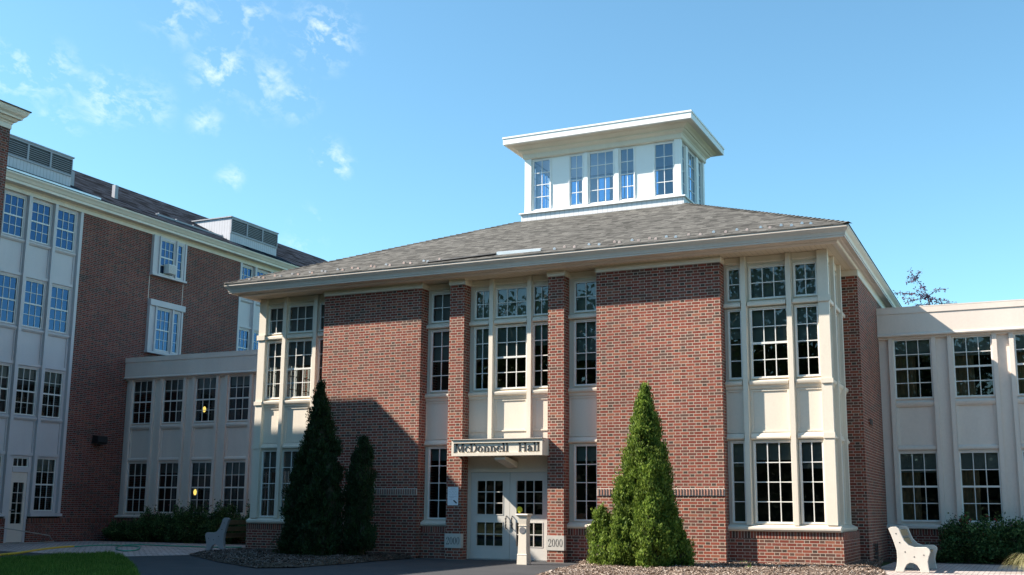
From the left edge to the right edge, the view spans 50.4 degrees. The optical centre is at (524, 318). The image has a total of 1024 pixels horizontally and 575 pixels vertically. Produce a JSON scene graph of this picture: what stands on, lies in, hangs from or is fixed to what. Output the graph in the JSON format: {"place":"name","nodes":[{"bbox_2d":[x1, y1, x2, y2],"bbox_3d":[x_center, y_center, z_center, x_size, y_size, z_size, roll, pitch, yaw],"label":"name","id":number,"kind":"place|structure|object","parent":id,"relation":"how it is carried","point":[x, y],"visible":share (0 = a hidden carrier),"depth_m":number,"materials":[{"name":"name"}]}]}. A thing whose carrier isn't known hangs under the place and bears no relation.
{"place":"outdoors","nodes":[
{"label":"outdoors","id":0,"kind":"place"},
{"bbox_2d":[0,550,141,574],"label":"grass","id":1,"kind":"structure","parent":0,"point":[104,562],"depth_m":21.45,"materials":[{"name":"plant"}]},
{"bbox_2d":[0,541,244,555],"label":"paver walk","id":2,"kind":"structure","parent":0,"point":[145,550],"depth_m":31.91,"materials":[{"name":"concrete"}]},
{"bbox_2d":[0,545,73,555],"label":"curb","id":3,"kind":"object","parent":2,"relation":"on","point":[20,552],"visible":0.91,"depth_m":29.28,"materials":[{"name":"concrete"}]},
{"bbox_2d":[74,544,241,551],"bbox_3d":[-11.412,6.731,31.962,4.449,0.036,4.118,-4,-11,24],"label":"garden hose","id":4,"kind":"object","parent":2,"relation":"on","point":[129,545],"visible":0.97,"depth_m":33.08,"materials":[{"name":"rubber"}]},
{"bbox_2d":[205,518,245,550],"bbox_3d":[-8.117,6.114,30.845,0.796,0.918,1.858,-4,-11,24],"label":"garden bench","id":5,"kind":"object","parent":2,"relation":"on","point":[219,536],"visible":0.45,"depth_m":30.06,"materials":[{"name":"grey concrete"}]},
{"bbox_2d":[90,540,245,544],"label":"planting soil","id":6,"kind":"structure","parent":0,"point":[165,542],"depth_m":37.02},
{"bbox_2d":[101,516,141,540],"bbox_3d":[-14.014,7.371,38.313,1.596,0.994,1.767,5,-11,-23],"label":"rose shrub","id":7,"kind":"object","parent":6,"relation":"on","point":[120,531],"visible":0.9,"depth_m":37.92,"materials":[{"name":"green plant"}]},
{"bbox_2d":[131,504,174,541],"bbox_3d":[-12.750,7.117,37.723,1.716,1.312,1.266,-4,-11,24],"label":"rose shrub","id":8,"kind":"object","parent":6,"relation":"on","point":[148,523],"visible":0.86,"depth_m":37.44,"materials":[{"name":"green plant"}]},
{"bbox_2d":[163,501,210,542],"bbox_3d":[-11.493,6.934,37.168,1.638,1.496,1.379,-4,-11,24],"label":"rose shrub","id":9,"kind":"object","parent":6,"relation":"on","point":[180,519],"visible":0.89,"depth_m":36.89,"materials":[{"name":"green plant"}]},
{"bbox_2d":[194,499,243,543],"bbox_3d":[-10.209,6.830,36.581,1.652,1.514,1.615,4,-11,-20],"label":"rose shrub","id":10,"kind":"object","parent":6,"relation":"on","point":[213,522],"visible":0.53,"depth_m":36.44,"materials":[{"name":"green plant"}]},
{"bbox_2d":[232,499,266,541],"bbox_3d":[-8.757,6.716,35.901,1.421,1.535,2.029,9,-13,-41],"label":"rose shrub","id":11,"kind":"object","parent":6,"relation":"on","point":[248,515],"visible":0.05,"depth_m":35.89,"materials":[{"name":"green plant"}]},
{"bbox_2d":[114,349,293,542],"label":"link building","id":12,"kind":"structure","parent":0,"point":[181,446],"depth_m":39.05,"materials":[{"name":"paint"}]},
{"bbox_2d":[124,462,146,512],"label":"window","id":13,"kind":"structure","parent":12,"relation":"in","point":[136,467],"depth_m":39.57,"materials":[{"name":"paint"}]},
{"bbox_2d":[130,380,151,424],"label":"window","id":14,"kind":"structure","parent":12,"relation":"in","point":[142,387],"depth_m":40.11,"materials":[{"name":"paint"}]},
{"bbox_2d":[155,462,177,512],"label":"window","id":15,"kind":"structure","parent":12,"relation":"in","point":[167,467],"depth_m":38.99,"materials":[{"name":"paint"}]},
{"bbox_2d":[161,378,183,423],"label":"window","id":16,"kind":"structure","parent":12,"relation":"in","point":[173,385],"depth_m":39.50,"materials":[{"name":"paint"}]},
{"bbox_2d":[188,461,211,513],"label":"window","id":17,"kind":"structure","parent":12,"relation":"in","point":[199,466],"depth_m":38.38,"materials":[{"name":"paint"}]},
{"bbox_2d":[193,376,215,422],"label":"window","id":18,"kind":"structure","parent":12,"relation":"in","point":[204,382],"depth_m":38.88,"materials":[{"name":"paint"}]},
{"bbox_2d":[222,461,244,513],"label":"window","id":19,"kind":"structure","parent":12,"relation":"in","point":[233,467],"depth_m":37.78,"materials":[{"name":"paint"}]},
{"bbox_2d":[226,375,249,421],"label":"window","id":20,"kind":"structure","parent":12,"relation":"in","point":[237,380],"depth_m":38.27,"materials":[{"name":"paint"}]},
{"bbox_2d":[0,542,579,574],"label":"asphalt path","id":21,"kind":"structure","parent":0,"point":[174,565],"depth_m":22.60,"materials":[{"name":"asphalt"}]},
{"bbox_2d":[189,547,420,567],"bbox_3d":[-5.567,5.894,27.275,9.517,0.153,5.401,-15,-19,57],"label":"mulch bed","id":22,"kind":"object","parent":21,"relation":"on","point":[260,558],"visible":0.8,"depth_m":24.73,"materials":[{"name":"gravel"}]},
{"bbox_2d":[270,377,345,555],"bbox_3d":[-5.075,3.717,26.775,1.970,4.572,1.648,-9,-13,42],"label":"arborvitae tree","id":23,"kind":"object","parent":22,"relation":"on","point":[311,510],"visible":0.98,"depth_m":26.29,"materials":[{"name":"green plant"}]},
{"bbox_2d":[339,433,377,555],"bbox_3d":[-3.964,4.335,26.232,1.149,3.160,0.873,-4,-11,24],"label":"arborvitae tree","id":24,"kind":"object","parent":22,"relation":"on","point":[359,537],"visible":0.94,"depth_m":26.10,"materials":[{"name":"green plant"}]},
{"bbox_2d":[516,514,532,564],"bbox_3d":[-0.017,4.974,24.515,0.297,1.120,0.297,-4,-11,24],"label":"push button post","id":25,"kind":"object","parent":21,"relation":"on","point":[523,556],"visible":1,"depth_m":24.43,"materials":[{"name":"beige paint"}]},
{"bbox_2d":[536,557,888,574],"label":"mulch bed","id":26,"kind":"object","parent":21,"relation":"on","point":[859,567],"visible":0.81,"depth_m":20.93,"materials":[{"name":"gravel"}]},
{"bbox_2d":[585,382,697,566],"bbox_3d":[2.428,3.325,22.824,2.190,4.124,1.906,4,-10,-17],"label":"arborvitae tree","id":27,"kind":"object","parent":26,"relation":"on","point":[642,525],"visible":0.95,"depth_m":22.44,"materials":[{"name":"green plant"}]},
{"bbox_2d":[0,0,1023,306],"label":"sky","id":28,"kind":"structure","parent":0,"point":[339,129],"materials":[{"name":"blue"}]},
{"bbox_2d":[876,299,1023,561],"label":"link building","id":29,"kind":"structure","parent":0,"point":[952,386],"depth_m":28.43,"materials":[{"name":"paint"}]},
{"bbox_2d":[892,338,933,399],"bbox_3d":[10.356,1.360,29.009,0.980,1.620,0.282,-4,-11,24],"label":"window","id":30,"kind":"structure","parent":29,"relation":"in","point":[905,351],"depth_m":29.10,"materials":[{"name":"paint"}]},
{"bbox_2d":[898,451,940,521],"bbox_3d":[10.332,4.408,28.475,0.980,1.810,0.282,-4,-11,24],"label":"window","id":31,"kind":"structure","parent":29,"relation":"in","point":[911,464],"depth_m":28.57,"materials":[{"name":"paint"}]},
{"bbox_2d":[951,334,995,397],"bbox_3d":[11.700,1.263,28.398,0.980,1.620,0.282,-4,-11,24],"label":"window","id":32,"kind":"structure","parent":29,"relation":"in","point":[964,348],"depth_m":28.49,"materials":[{"name":"glass"}]},
{"bbox_2d":[958,450,1003,522],"bbox_3d":[11.676,4.312,27.865,0.980,1.810,0.282,-4,-11,24],"label":"window","id":33,"kind":"structure","parent":29,"relation":"in","point":[970,462],"depth_m":27.97,"materials":[{"name":"paint"}]},
{"bbox_2d":[1013,333,1023,395],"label":"window","id":34,"kind":"structure","parent":29,"relation":"in","point":[1018,338],"depth_m":27.99,"materials":[{"name":"glass"}]},
{"bbox_2d":[883,559,1019,564],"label":"planting soil","id":35,"kind":"structure","parent":0,"point":[895,560],"depth_m":26.38,"materials":[{"name":"soil"}]},
{"bbox_2d":[925,541,945,561],"bbox_3d":[10.135,5.777,27.012,0.616,0.621,0.730,-4,-11,24],"label":"shrub","id":36,"kind":"object","parent":35,"relation":"on","point":[937,558],"visible":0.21,"depth_m":26.80,"materials":[{"name":"green plant"}]},
{"bbox_2d":[938,509,994,563],"bbox_3d":[10.891,5.385,26.872,1.342,1.340,1.379,-4,-11,24],"label":"rose shrub","id":37,"kind":"object","parent":35,"relation":"on","point":[966,550],"visible":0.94,"depth_m":26.61,"materials":[{"name":"green plant"}]},
{"bbox_2d":[976,508,1023,564],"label":"rose shrub","id":38,"kind":"object","parent":35,"relation":"on","point":[1009,533],"visible":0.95,"depth_m":26.27,"materials":[{"name":"green plant"}]},
{"bbox_2d":[882,562,1023,574],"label":"paver terrace","id":39,"kind":"structure","parent":0,"point":[959,569],"depth_m":23.41,"materials":[{"name":"concrete"}]},
{"bbox_2d":[888,526,937,572],"bbox_3d":[8.292,4.905,23.202,0.796,0.918,1.908,-4,-11,24],"label":"garden bench","id":40,"kind":"object","parent":39,"relation":"on","point":[911,551],"visible":1,"depth_m":22.41,"materials":[{"name":"concrete"}]},
{"bbox_2d":[1000,552,1023,570],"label":"ornamental grass","id":41,"kind":"object","parent":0,"point":[1022,560],"depth_m":22.44,"materials":[{"name":"plant"}]},
{"label":"ground","id":42,"kind":"structure","parent":0,"visible":0},
{"bbox_2d":[0,100,31,234],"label":"brick pavilion","id":43,"kind":"structure","parent":42,"relation":"on","point":[11,115],"depth_m":29.39,"materials":[{"name":"beige paint"}]},
{"bbox_2d":[0,134,327,542],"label":"brick wing","id":44,"kind":"structure","parent":42,"relation":"on","point":[93,296],"depth_m":38.81,"materials":[{"name":"brick"}]},
{"bbox_2d":[0,363,10,413],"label":"window","id":45,"kind":"structure","parent":44,"relation":"in","point":[3,367],"depth_m":35.75,"materials":[{"name":"paint"}]},
{"bbox_2d":[0,273,18,324],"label":"window","id":46,"kind":"structure","parent":44,"relation":"in","point":[9,284],"depth_m":36.05,"materials":[{"name":"glass"}]},
{"bbox_2d":[1,192,25,237],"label":"window","id":47,"kind":"structure","parent":44,"relation":"in","point":[13,216],"depth_m":36.45,"materials":[{"name":"glass"}]},
{"bbox_2d":[6,472,26,541],"bbox_3d":[-16.681,6.206,35.766,0.124,2.265,0.620,-4,-11,24],"label":"door","id":48,"kind":"structure","parent":44,"relation":"in","point":[20,477],"depth_m":35.78,"materials":[{"name":"paint"}]},
{"bbox_2d":[12,457,28,467],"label":"window","id":49,"kind":"structure","parent":44,"relation":"in","point":[27,458],"depth_m":36.12,"materials":[{"name":"paint"}]},
{"bbox_2d":[14,366,38,415],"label":"window","id":50,"kind":"structure","parent":44,"relation":"in","point":[23,372],"depth_m":36.58,"materials":[{"name":"paint"}]},
{"bbox_2d":[22,279,45,329],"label":"window","id":51,"kind":"structure","parent":44,"relation":"in","point":[34,297],"depth_m":36.97,"materials":[{"name":"glass"}]},
{"bbox_2d":[29,200,51,245],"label":"window","id":52,"kind":"structure","parent":44,"relation":"in","point":[41,216],"depth_m":37.46,"materials":[{"name":"glass"}]},
{"bbox_2d":[33,457,56,510],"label":"window","id":53,"kind":"structure","parent":44,"relation":"in","point":[43,464],"depth_m":37.06,"materials":[{"name":"paint"}]},
{"bbox_2d":[41,370,63,418],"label":"window","id":54,"kind":"structure","parent":44,"relation":"in","point":[51,378],"depth_m":37.56,"materials":[{"name":"paint"}]},
{"bbox_2d":[48,285,70,333],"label":"window","id":55,"kind":"structure","parent":44,"relation":"in","point":[60,296],"depth_m":37.95,"materials":[{"name":"glass"}]},
{"bbox_2d":[55,208,76,251],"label":"window","id":56,"kind":"structure","parent":44,"relation":"in","point":[66,224],"depth_m":38.43,"materials":[{"name":"glass"}]},
{"bbox_2d":[92,435,107,444],"bbox_3d":[-15.164,4.343,38.845,0.319,0.320,0.450,-4,-11,24],"label":"flood light","id":57,"kind":"object","parent":44,"relation":"attached to","point":[97,439],"visible":1,"depth_m":38.69,"materials":[{"name":"black metal"}]},
{"bbox_2d":[155,308,170,352],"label":"window","id":58,"kind":"structure","parent":44,"relation":"in","point":[162,338],"depth_m":42.23,"materials":[{"name":"glass"}]},
{"bbox_2d":[160,239,175,277],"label":"window","id":59,"kind":"structure","parent":44,"relation":"in","point":[168,248],"depth_m":42.71,"materials":[{"name":"glass"}]},
{"bbox_2d":[164,264,176,274],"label":"air conditioner","id":60,"kind":"object","parent":44,"relation":"attached to","point":[169,269],"visible":1,"depth_m":42.45,"materials":[{"name":"plastic"}]},
{"bbox_2d":[172,312,179,353],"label":"window","id":61,"kind":"structure","parent":44,"relation":"in","point":[176,315],"depth_m":42.84,"materials":[{"name":"glass"}]},
{"bbox_2d":[177,245,183,279],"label":"window","id":62,"kind":"structure","parent":44,"relation":"in","point":[181,248],"depth_m":43.35,"materials":[{"name":"glass"}]},
{"bbox_2d":[238,328,249,350],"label":"window","id":63,"kind":"structure","parent":44,"relation":"in","point":[244,334],"depth_m":46.84,"materials":[{"name":"glass"}]},
{"bbox_2d":[241,266,252,299],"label":"window","id":64,"kind":"structure","parent":44,"relation":"in","point":[247,272],"depth_m":47.31,"materials":[{"name":"glass"}]},
{"bbox_2d":[223,110,901,564],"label":"brick hall","id":65,"kind":"structure","parent":42,"relation":"on","point":[497,376],"depth_m":26.68,"materials":[{"name":"brick"}]},
{"bbox_2d":[258,450,276,517],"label":"window","id":66,"kind":"structure","parent":65,"relation":"in","point":[271,455],"depth_m":29.81,"materials":[{"name":"paint"}]},
{"bbox_2d":[262,452,272,515],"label":"window","id":67,"kind":"structure","parent":65,"relation":"in","point":[270,490],"depth_m":30.25,"materials":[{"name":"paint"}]},
{"bbox_2d":[268,344,276,397],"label":"window","id":68,"kind":"structure","parent":65,"relation":"in","point":[275,385],"depth_m":30.78,"materials":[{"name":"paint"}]},
{"bbox_2d":[264,341,281,399],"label":"window","id":69,"kind":"structure","parent":65,"relation":"in","point":[276,346],"depth_m":30.35,"materials":[{"name":"paint"}]},
{"bbox_2d":[267,306,283,334],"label":"window","id":70,"kind":"structure","parent":65,"relation":"in","point":[277,314],"depth_m":30.56,"materials":[{"name":"glass"}]},
{"bbox_2d":[279,449,299,517],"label":"window","id":71,"kind":"structure","parent":65,"relation":"in","point":[289,462],"depth_m":29.61,"materials":[{"name":"glass"}]},
{"bbox_2d":[288,348,299,396],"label":"window","id":72,"kind":"structure","parent":65,"relation":"in","point":[296,385],"depth_m":31.67,"materials":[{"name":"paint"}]},
{"bbox_2d":[284,339,312,398],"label":"window","id":73,"kind":"structure","parent":65,"relation":"in","point":[300,350],"depth_m":30.00,"materials":[{"name":"paint"}]},
{"bbox_2d":[287,303,313,333],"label":"window","id":74,"kind":"structure","parent":65,"relation":"in","point":[302,315],"depth_m":30.21,"materials":[{"name":"glass"}]},
{"bbox_2d":[303,365,310,395],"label":"window","id":75,"kind":"structure","parent":65,"relation":"in","point":[305,366],"depth_m":32.24,"materials":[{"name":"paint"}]},
{"bbox_2d":[316,338,322,390],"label":"window","id":76,"kind":"structure","parent":65,"relation":"in","point":[319,353],"depth_m":29.67,"materials":[{"name":"paint"}]},
{"bbox_2d":[318,303,324,331],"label":"window","id":77,"kind":"structure","parent":65,"relation":"in","point":[321,305],"depth_m":29.87,"materials":[{"name":"paint"}]},
{"bbox_2d":[427,447,446,519],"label":"window","id":78,"kind":"structure","parent":65,"relation":"in","point":[439,454],"depth_m":27.65,"materials":[{"name":"glass"}]},
{"bbox_2d":[429,329,448,392],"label":"window","id":79,"kind":"structure","parent":65,"relation":"in","point":[439,347],"depth_m":28.19,"materials":[{"name":"glass"}]},
{"bbox_2d":[431,292,449,322],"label":"window","id":80,"kind":"structure","parent":65,"relation":"in","point":[440,304],"depth_m":28.39,"materials":[{"name":"glass"}]},
{"bbox_2d":[447,487,457,504],"bbox_3d":[-1.776,4.393,26.871,0.295,0.440,0.008,-4,-11,24],"label":"paper notice","id":81,"kind":"object","parent":65,"relation":"attached to","point":[452,495],"visible":1,"depth_m":26.87,"materials":[{"name":"paper"}]},
{"bbox_2d":[473,326,488,390],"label":"window","id":82,"kind":"structure","parent":65,"relation":"in","point":[481,342],"depth_m":27.68,"materials":[{"name":"glass"}]},
{"bbox_2d":[474,289,488,319],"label":"window","id":83,"kind":"structure","parent":65,"relation":"in","point":[481,297],"depth_m":27.89,"materials":[{"name":"glass"}]},
{"bbox_2d":[470,472,509,558],"bbox_3d":[-0.866,4.844,26.752,1.069,2.085,0.120,-4,-11,24],"label":"door","id":84,"kind":"structure","parent":65,"relation":"in","point":[476,551],"depth_m":26.74,"materials":[{"name":"paint"}]},
{"bbox_2d":[494,324,526,389],"bbox_3d":[-0.318,0.980,27.257,0.900,1.620,0.152,-4,-11,24],"label":"window","id":85,"kind":"structure","parent":65,"relation":"in","point":[512,343],"depth_m":27.34,"materials":[{"name":"paint"}]},
{"bbox_2d":[495,285,526,318],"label":"window","id":86,"kind":"structure","parent":65,"relation":"in","point":[511,302],"depth_m":27.56,"materials":[{"name":"glass"}]},
{"bbox_2d":[509,472,546,559],"bbox_3d":[0.088,4.776,26.319,1.013,2.085,0.120,-4,-11,24],"label":"door","id":87,"kind":"structure","parent":65,"relation":"in","point":[537,553],"depth_m":26.37,"materials":[{"name":"paint"}]},
{"bbox_2d":[532,322,547,387],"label":"window","id":88,"kind":"structure","parent":65,"relation":"in","point":[541,328],"depth_m":27.01,"materials":[{"name":"paint"}]},
{"bbox_2d":[532,284,547,315],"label":"window","id":89,"kind":"structure","parent":65,"relation":"in","point":[540,290],"depth_m":27.22,"materials":[{"name":"glass"}]},
{"bbox_2d":[532,158,550,210],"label":"window","id":90,"kind":"structure","parent":65,"relation":"in","point":[538,160],"depth_m":34.95,"materials":[{"name":"glass"}]},
{"bbox_2d":[541,170,549,208],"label":"window","id":91,"kind":"structure","parent":65,"relation":"in","point":[546,174],"depth_m":36.48,"materials":[{"name":"white paint"}]},
{"bbox_2d":[569,153,583,206],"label":"window","id":92,"kind":"structure","parent":65,"relation":"in","point":[575,155],"depth_m":34.40,"materials":[{"name":"glass"}]},
{"bbox_2d":[574,279,595,312],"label":"window","id":93,"kind":"structure","parent":65,"relation":"in","point":[585,290],"depth_m":26.73,"materials":[{"name":"glass"}]},
{"bbox_2d":[574,444,596,521],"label":"window","id":94,"kind":"structure","parent":65,"relation":"in","point":[582,452],"depth_m":25.99,"materials":[{"name":"paint"}]},
{"bbox_2d":[574,319,596,386],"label":"window","id":95,"kind":"structure","parent":65,"relation":"in","point":[584,330],"depth_m":26.52,"materials":[{"name":"glass"}]},
{"bbox_2d":[588,149,614,204],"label":"window","id":96,"kind":"structure","parent":65,"relation":"in","point":[611,150],"depth_m":34.11,"materials":[{"name":"white paint"}]},
{"bbox_2d":[619,146,634,200],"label":"window","id":97,"kind":"structure","parent":65,"relation":"in","point":[633,147],"depth_m":33.71,"materials":[{"name":"white paint"}]},
{"bbox_2d":[653,141,674,196],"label":"window","id":98,"kind":"structure","parent":65,"relation":"in","point":[670,142],"depth_m":33.22,"materials":[{"name":"white paint"}]},
{"bbox_2d":[682,143,685,194],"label":"window","id":99,"kind":"structure","parent":65,"relation":"in","point":[683,146],"depth_m":33.48,"materials":[{"name":"white paint"}]},
{"bbox_2d":[688,149,695,203],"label":"window","id":100,"kind":"structure","parent":65,"relation":"in","point":[691,158],"depth_m":34.34,"materials":[{"name":"glass"}]},
{"bbox_2d":[698,160,701,204],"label":"window","id":101,"kind":"structure","parent":65,"relation":"in","point":[699,163],"depth_m":35.13,"materials":[{"name":"white paint"}]},
{"bbox_2d":[726,267,740,301],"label":"window","id":102,"kind":"structure","parent":65,"relation":"in","point":[732,274],"depth_m":25.20,"materials":[{"name":"glass"}]},
{"bbox_2d":[727,309,742,379],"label":"window","id":103,"kind":"structure","parent":65,"relation":"in","point":[734,324],"depth_m":24.99,"materials":[{"name":"glass"}]},
{"bbox_2d":[730,441,746,523],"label":"window","id":104,"kind":"structure","parent":65,"relation":"in","point":[737,447],"depth_m":24.43,"materials":[{"name":"glass"}]},
{"bbox_2d":[748,263,785,300],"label":"window","id":105,"kind":"structure","parent":65,"relation":"in","point":[764,281],"depth_m":24.89,"materials":[{"name":"glass"}]},
{"bbox_2d":[749,306,788,378],"bbox_3d":[5.543,0.560,24.596,0.880,1.620,0.152,-4,-11,24],"label":"window","id":106,"kind":"structure","parent":65,"relation":"in","point":[768,325],"depth_m":24.69,"materials":[{"name":"paint"}]},
{"bbox_2d":[753,440,793,523],"bbox_3d":[5.519,3.623,24.060,0.880,1.820,0.152,-4,-11,24],"label":"window","id":107,"kind":"structure","parent":65,"relation":"in","point":[779,450],"depth_m":24.16,"materials":[{"name":"paint"}]},
{"bbox_2d":[792,261,817,296],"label":"window","id":108,"kind":"structure","parent":65,"relation":"in","point":[805,283],"depth_m":24.53,"materials":[{"name":"glass"}]},
{"bbox_2d":[794,304,820,376],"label":"window","id":109,"kind":"structure","parent":65,"relation":"in","point":[806,317],"depth_m":24.33,"materials":[{"name":"glass"}]},
{"bbox_2d":[799,440,826,524],"bbox_3d":[6.282,3.569,23.713,0.540,1.820,0.152,-4,-11,24],"label":"window","id":110,"kind":"structure","parent":65,"relation":"in","point":[811,452],"depth_m":23.80,"materials":[{"name":"paint"}]},
{"bbox_2d":[835,441,839,524],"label":"window","id":111,"kind":"structure","parent":65,"relation":"in","point":[835,441],"depth_m":24.02,"materials":[{"name":"paint"}]},
{"bbox_2d":[836,313,840,383],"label":"window","id":112,"kind":"structure","parent":65,"relation":"in","point":[836,313],"depth_m":25.43,"materials":[{"name":"paint"}]},
{"bbox_2d":[842,443,846,523],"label":"window","id":113,"kind":"structure","parent":65,"relation":"in","point":[842,443],"depth_m":24.89,"materials":[{"name":"paint"}]},
{"bbox_2d":[893,267,953,305],"bbox_3d":[14.710,3.054,38.978,3.985,10.129,3.011,-4,-11,24],"label":"purple leaf tree","id":114,"kind":"object","parent":42,"relation":"on","point":[929,299],"visible":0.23,"depth_m":39.77,"materials":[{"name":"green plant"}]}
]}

